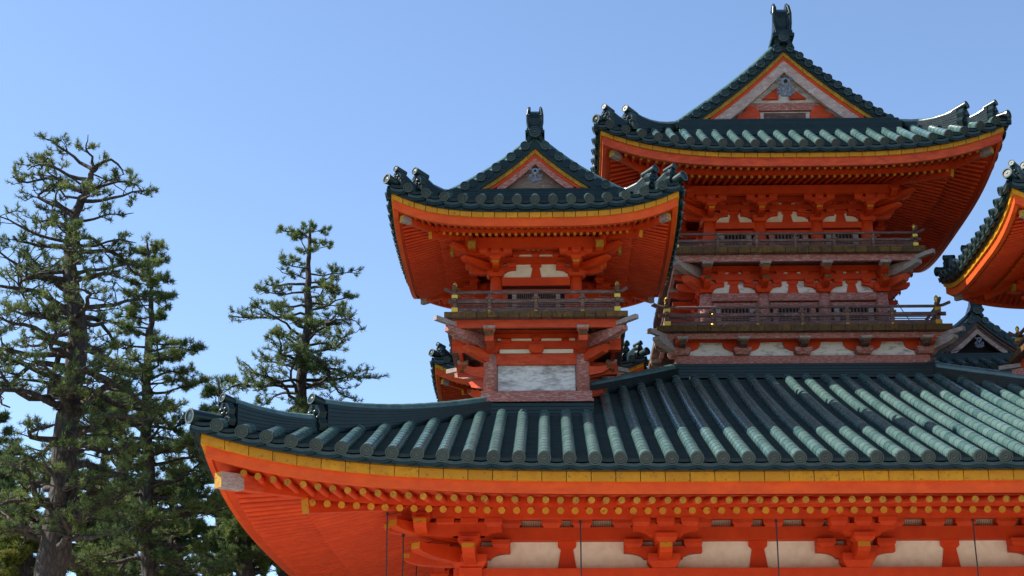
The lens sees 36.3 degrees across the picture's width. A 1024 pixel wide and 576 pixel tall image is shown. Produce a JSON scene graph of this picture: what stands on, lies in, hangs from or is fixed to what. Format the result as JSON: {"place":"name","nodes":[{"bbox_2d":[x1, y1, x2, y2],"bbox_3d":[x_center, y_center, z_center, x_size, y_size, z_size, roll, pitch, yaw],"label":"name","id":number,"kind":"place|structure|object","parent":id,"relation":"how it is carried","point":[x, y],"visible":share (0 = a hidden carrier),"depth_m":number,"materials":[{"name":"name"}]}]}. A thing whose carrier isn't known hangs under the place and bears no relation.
{"place":"outdoors","nodes":[
{"label":"outdoors","id":0,"kind":"place"},
{"bbox_2d":[0,0,1023,575],"label":"sky","id":1,"kind":"structure","parent":0,"point":[247,118],"materials":[{"name":"blue"}]},
{"label":"ground","id":2,"kind":"structure","parent":0,"visible":0},
{"bbox_2d":[0,407,26,575],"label":"pine tree","id":3,"kind":"object","parent":2,"relation":"on","point":[6,482],"visible":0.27,"depth_m":47.44,"materials":[{"name":"green plant"}]},
{"bbox_2d":[0,490,41,575],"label":"yellow green tree","id":4,"kind":"object","parent":2,"relation":"on","point":[17,561],"visible":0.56,"depth_m":43.84,"materials":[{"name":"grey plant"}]},
{"bbox_2d":[0,455,70,574],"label":"pine tree","id":5,"kind":"object","parent":2,"relation":"on","point":[15,482],"visible":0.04,"depth_m":49.89,"materials":[{"name":"green plant"}]},
{"bbox_2d":[0,131,181,575],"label":"pine tree","id":6,"kind":"object","parent":2,"relation":"on","point":[62,481],"visible":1,"depth_m":32.46,"materials":[{"name":"green plant"}]},
{"bbox_2d":[67,509,128,575],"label":"pine tree","id":7,"kind":"object","parent":2,"relation":"on","point":[75,549],"visible":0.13,"depth_m":42.02,"materials":[{"name":"green plant"}]},
{"bbox_2d":[75,409,139,572],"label":"pine tree","id":8,"kind":"object","parent":2,"relation":"on","point":[93,471],"visible":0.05,"depth_m":50.85,"materials":[{"name":"green plant"}]},
{"bbox_2d":[84,361,159,575],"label":"pine tree","id":9,"kind":"object","parent":2,"relation":"on","point":[123,555],"visible":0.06,"depth_m":47.54,"materials":[{"name":"green plant"}]},
{"bbox_2d":[72,230,245,575],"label":"pine tree","id":10,"kind":"object","parent":2,"relation":"on","point":[152,493],"visible":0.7,"depth_m":38.71,"materials":[{"name":"green plant"}]},
{"bbox_2d":[124,457,230,575],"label":"pine tree","id":11,"kind":"object","parent":2,"relation":"on","point":[196,531],"visible":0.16,"depth_m":44.93,"materials":[{"name":"green plant"}]},
{"bbox_2d":[162,373,239,575],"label":"pine tree","id":12,"kind":"object","parent":2,"relation":"on","point":[208,391],"visible":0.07,"depth_m":48.93,"materials":[{"name":"green plant"}]},
{"bbox_2d":[203,507,273,575],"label":"pine tree","id":13,"kind":"object","parent":2,"relation":"on","point":[242,544],"visible":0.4,"depth_m":42.73,"materials":[{"name":"green plant"}]},
{"bbox_2d":[271,561,288,575],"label":"pine tree","id":14,"kind":"object","parent":2,"relation":"on","point":[283,573],"visible":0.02,"depth_m":45.69,"materials":[{"name":"green plant"}]},
{"bbox_2d":[207,219,388,572],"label":"pine tree","id":15,"kind":"object","parent":2,"relation":"on","point":[304,361],"visible":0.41,"depth_m":45.58,"materials":[{"name":"green plant"}]},
{"bbox_2d":[185,361,1023,575],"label":"shrine hall","id":16,"kind":"structure","parent":2,"relation":"on","point":[860,469],"depth_m":29.62,"materials":[{"name":"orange tile"}]},
{"bbox_2d":[385,512,388,575],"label":"hanging cable","id":17,"kind":"object","parent":16,"relation":"hanging from","point":[387,513],"visible":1,"depth_m":27.80,"materials":[{"name":"black plastic"}]},
{"bbox_2d":[401,534,404,575],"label":"hanging cable","id":18,"kind":"object","parent":16,"relation":"hanging from","point":[403,535],"visible":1,"depth_m":29.64,"materials":[{"name":"black plastic"}]},
{"bbox_2d":[383,107,687,402],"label":"corner tower","id":19,"kind":"structure","parent":16,"relation":"on","point":[535,261],"depth_m":32.18,"materials":[{"name":"paint"}]},
{"bbox_2d":[502,289,570,306],"bbox_3d":[0.509,0.418,32.708,1.440,0.808,0.080,0,-19,1],"label":"lattice window","id":20,"kind":"structure","parent":19,"relation":"in","point":[504,296],"depth_m":32.77,"materials":[{"name":"paint"}]},
{"bbox_2d":[428,340,649,401],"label":"corner tower","id":21,"kind":"structure","parent":16,"relation":"on","point":[449,387],"depth_m":43.22,"materials":[{"name":"paint"}]},
{"bbox_2d":[578,520,581,575],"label":"hanging cable","id":22,"kind":"object","parent":16,"relation":"hanging from","point":[580,521],"visible":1,"depth_m":27.65,"materials":[{"name":"black plastic"}]},
{"bbox_2d":[774,519,779,575],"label":"hanging cable","id":23,"kind":"object","parent":16,"relation":"hanging from","point":[775,520],"visible":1,"depth_m":27.61,"materials":[{"name":"black plastic"}]},
{"bbox_2d":[590,3,1011,368],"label":"central tower","id":24,"kind":"structure","parent":16,"relation":"on","point":[824,214],"depth_m":37.49,"materials":[{"name":"paint"}]},
{"bbox_2d":[716,231,752,244],"bbox_3d":[5.513,-1.016,38.468,0.910,0.830,0.080,0,-19,1],"label":"lattice window","id":25,"kind":"structure","parent":24,"relation":"in","point":[720,236],"depth_m":38.55,"materials":[{"name":"paint"}]},
{"bbox_2d":[713,303,756,320],"bbox_3d":[5.396,0.823,37.646,1.065,0.960,0.080,0,-19,1],"label":"lattice window","id":26,"kind":"structure","parent":24,"relation":"in","point":[714,304],"depth_m":37.74,"materials":[{"name":"paint"}]},
{"bbox_2d":[766,230,809,244],"bbox_3d":[6.828,-1.026,38.439,1.080,0.830,0.080,0,-19,1],"label":"lattice window","id":27,"kind":"structure","parent":24,"relation":"in","point":[770,236],"depth_m":38.53,"materials":[{"name":"paint"}]},
{"bbox_2d":[770,302,817,320],"bbox_3d":[6.823,0.812,37.614,1.150,0.960,0.080,0,-19,1],"label":"lattice window","id":28,"kind":"structure","parent":24,"relation":"in","point":[778,303],"depth_m":37.72,"materials":[{"name":"paint"}]},
{"bbox_2d":[823,230,859,242],"bbox_3d":[8.142,-1.036,38.409,0.910,0.830,0.080,0,-19,1],"label":"lattice window","id":29,"kind":"structure","parent":24,"relation":"in","point":[852,235],"depth_m":38.50,"materials":[{"name":"paint"}]},
{"bbox_2d":[831,302,875,319],"bbox_3d":[8.250,0.801,37.582,1.065,0.960,0.080,0,-19,1],"label":"lattice window","id":30,"kind":"structure","parent":24,"relation":"in","point":[832,303],"depth_m":37.68,"materials":[{"name":"paint"}]},
{"bbox_2d":[890,291,960,350],"bbox_3d":[10.870,1.079,40.698,0.024,0.702,6.830,-10,-21,28],"label":"sagging wire","id":31,"kind":"object","parent":24,"relation":"attached to","point":[908,319],"visible":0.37,"depth_m":38.65,"materials":[{"name":"black"}]},
{"bbox_2d":[971,518,978,575],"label":"hanging cable","id":32,"kind":"object","parent":16,"relation":"hanging from","point":[972,520],"visible":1,"depth_m":27.53,"materials":[{"name":"black plastic"}]},
{"bbox_2d":[934,302,1016,371],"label":"corner tower","id":33,"kind":"structure","parent":16,"relation":"on","point":[981,341],"depth_m":43.99,"materials":[{"name":"tile"}]},
{"bbox_2d":[934,160,1023,374],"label":"corner tower","id":34,"kind":"structure","parent":16,"relation":"on","point":[986,268],"depth_m":33.90,"materials":[{"name":"paint"}]}
]}

